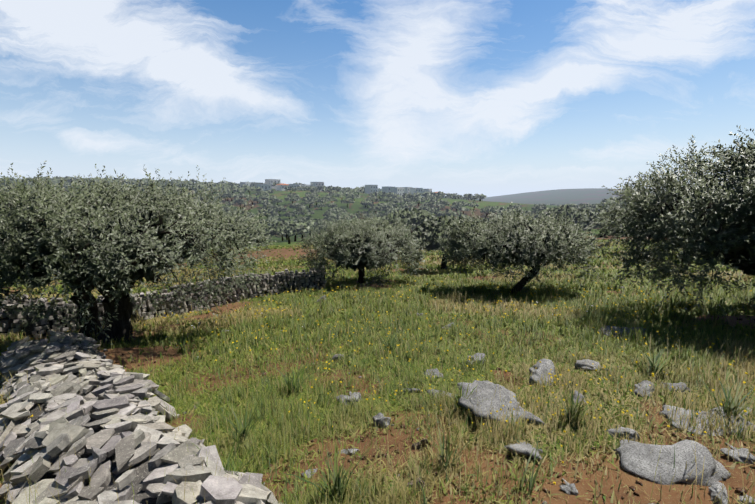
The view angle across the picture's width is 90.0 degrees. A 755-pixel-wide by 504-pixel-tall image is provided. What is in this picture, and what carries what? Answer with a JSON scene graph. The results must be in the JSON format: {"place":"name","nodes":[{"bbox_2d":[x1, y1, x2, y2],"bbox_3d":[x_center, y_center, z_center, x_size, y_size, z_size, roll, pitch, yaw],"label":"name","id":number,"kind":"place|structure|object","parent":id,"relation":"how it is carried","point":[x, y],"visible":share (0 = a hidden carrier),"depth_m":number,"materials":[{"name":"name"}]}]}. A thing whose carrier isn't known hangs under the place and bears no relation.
{"place":"outdoors","nodes":[
{"label":"outdoors","id":0,"kind":"place"},
{"bbox_2d":[0,176,621,206],"bbox_3d":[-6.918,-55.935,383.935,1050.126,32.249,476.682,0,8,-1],"label":"distant trees","id":1,"kind":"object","parent":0,"point":[228,187],"depth_m":270.09,"materials":[{"name":"green plant"}]},
{"bbox_2d":[0,190,676,236],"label":"distant trees","id":2,"kind":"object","parent":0,"point":[273,210],"depth_m":194.32,"materials":[{"name":"green plant"}]},
{"bbox_2d":[0,184,754,503],"bbox_3d":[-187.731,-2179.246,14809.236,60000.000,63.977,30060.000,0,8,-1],"label":"terrain","id":3,"kind":"structure","parent":0,"point":[527,200],"depth_m":3.91,"materials":[{"name":"soil"}]},
{"bbox_2d":[0,181,13,191],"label":"pine trees","id":4,"kind":"object","parent":3,"relation":"on","point":[5,186],"visible":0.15,"depth_m":186.11,"materials":[{"name":"green plant"}]},
{"bbox_2d":[0,161,279,346],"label":"olive tree","id":5,"kind":"object","parent":3,"relation":"on","point":[109,248],"visible":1,"depth_m":6.97,"materials":[{"name":"green plant"}]},
{"bbox_2d":[0,330,281,503],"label":"stone pile","id":6,"kind":"object","parent":3,"relation":"on","point":[102,427],"visible":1,"depth_m":2.95,"materials":[{"name":"stone"}]},
{"bbox_2d":[0,265,326,338],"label":"dry stone wall","id":7,"kind":"structure","parent":3,"relation":"on","point":[286,281],"depth_m":12.00,"materials":[{"name":"grey stone"}]},
{"bbox_2d":[240,182,250,186],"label":"house","id":8,"kind":"structure","parent":3,"relation":"on","point":[245,183],"depth_m":297.88,"materials":[{"name":"paint"}]},
{"bbox_2d":[251,182,262,186],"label":"house","id":9,"kind":"structure","parent":3,"relation":"on","point":[253,184],"depth_m":301.74,"materials":[{"name":"paint"}]},
{"bbox_2d":[257,184,270,190],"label":"house","id":10,"kind":"structure","parent":3,"relation":"on","point":[264,187],"depth_m":284.25,"materials":[{"name":"paint"}]},
{"bbox_2d":[265,179,280,188],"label":"house","id":11,"kind":"structure","parent":3,"relation":"on","point":[270,181],"depth_m":310.27,"materials":[{"name":"paint"}]},
{"bbox_2d":[275,183,289,190],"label":"house","id":12,"kind":"structure","parent":3,"relation":"on","point":[280,186],"depth_m":290.39,"materials":[{"name":"paint"}]},
{"bbox_2d":[288,184,299,189],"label":"house","id":13,"kind":"structure","parent":3,"relation":"on","point":[294,185],"depth_m":312.94,"materials":[{"name":"paint"}]},
{"bbox_2d":[310,182,323,190],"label":"house","id":14,"kind":"structure","parent":3,"relation":"on","point":[315,184],"depth_m":314.75,"materials":[{"name":"paint"}]},
{"bbox_2d":[6,204,671,245],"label":"distant trees","id":15,"kind":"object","parent":3,"relation":"on","point":[284,228],"depth_m":67.12,"materials":[{"name":"green plant"}]},
{"bbox_2d":[296,211,433,288],"bbox_3d":[-0.494,-0.015,16.900,6.078,3.550,6.071,0,8,-1],"label":"olive tree","id":16,"kind":"object","parent":3,"relation":"on","point":[367,244],"visible":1,"depth_m":15.78,"materials":[{"name":"green plant"}]},
{"bbox_2d":[365,185,377,193],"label":"house","id":17,"kind":"structure","parent":3,"relation":"on","point":[369,189],"depth_m":311.25,"materials":[{"name":"paint"}]},
{"bbox_2d":[0,335,754,503],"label":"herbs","id":18,"kind":"object","parent":3,"relation":"on","point":[474,442],"visible":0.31,"depth_m":3.83,"materials":[{"name":"green plant"}]},
{"bbox_2d":[0,319,754,503],"bbox_3d":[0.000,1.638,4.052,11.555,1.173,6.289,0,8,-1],"label":"grass","id":19,"kind":"structure","parent":3,"relation":"on","point":[447,384],"depth_m":3.96,"materials":[{"name":"green plant"}]},
{"bbox_2d":[0,266,754,399],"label":"grass","id":20,"kind":"structure","parent":3,"relation":"on","point":[739,306],"depth_m":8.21,"materials":[{"name":"green plant"}]},
{"bbox_2d":[0,271,754,403],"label":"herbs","id":21,"kind":"object","parent":3,"relation":"on","point":[419,322],"visible":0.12,"depth_m":7.86,"materials":[{"name":"green plant"}]},
{"bbox_2d":[0,273,754,503],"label":"tall grass stalks","id":22,"kind":"object","parent":3,"relation":"on","point":[436,349],"depth_m":4.61,"materials":[{"name":"green plant"}]},
{"bbox_2d":[0,239,754,302],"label":"grass","id":23,"kind":"structure","parent":3,"relation":"on","point":[430,264],"depth_m":22.79,"materials":[{"name":"green plant"}]},
{"bbox_2d":[1,280,754,483],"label":"yellow flowers","id":24,"kind":"object","parent":3,"relation":"on","point":[604,366],"visible":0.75,"depth_m":6.36,"materials":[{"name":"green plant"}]},
{"bbox_2d":[382,186,390,192],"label":"house","id":25,"kind":"structure","parent":3,"relation":"on","point":[386,189],"depth_m":287.17,"materials":[{"name":"paint"}]},
{"bbox_2d":[390,187,403,197],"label":"house","id":26,"kind":"structure","parent":3,"relation":"on","point":[398,190],"depth_m":283.50,"materials":[{"name":"paint"}]},
{"bbox_2d":[62,265,754,503],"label":"limestone rocks","id":27,"kind":"object","parent":3,"relation":"on","point":[639,459],"visible":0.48,"depth_m":3.22,"materials":[{"name":"grey stone"}]},
{"bbox_2d":[404,187,412,193],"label":"house","id":28,"kind":"structure","parent":3,"relation":"on","point":[406,190],"depth_m":320.92,"materials":[{"name":"paint"}]},
{"bbox_2d":[409,188,422,196],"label":"house","id":29,"kind":"structure","parent":3,"relation":"on","point":[412,191],"depth_m":298.03,"materials":[{"name":"paint"}]},
{"bbox_2d":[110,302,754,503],"bbox_3d":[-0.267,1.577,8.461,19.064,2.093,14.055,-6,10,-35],"label":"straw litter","id":30,"kind":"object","parent":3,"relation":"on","point":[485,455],"visible":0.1,"depth_m":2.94,"materials":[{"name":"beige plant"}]},
{"bbox_2d":[227,215,676,269],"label":"olive grove","id":31,"kind":"object","parent":3,"relation":"on","point":[431,232],"depth_m":20.78,"materials":[{"name":"green plant"}]},
{"bbox_2d":[175,284,754,500],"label":"grass tufts","id":32,"kind":"object","parent":3,"relation":"on","point":[338,488],"visible":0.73,"depth_m":3.48,"materials":[{"name":"green plant"}]},
{"bbox_2d":[431,202,607,294],"bbox_3d":[4.783,-0.018,13.102,5.674,3.397,5.146,0,8,-1],"label":"olive tree","id":33,"kind":"object","parent":3,"relation":"on","point":[509,240],"visible":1,"depth_m":11.94,"materials":[{"name":"green plant"}]},
{"bbox_2d":[582,125,754,320],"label":"olive tree","id":34,"kind":"object","parent":3,"relation":"on","point":[713,217],"visible":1,"depth_m":6.78,"materials":[{"name":"green plant"}]},
{"bbox_2d":[0,0,754,196],"label":"sky","id":35,"kind":"structure","parent":0,"point":[490,98],"materials":[{"name":"blue"}]}
]}

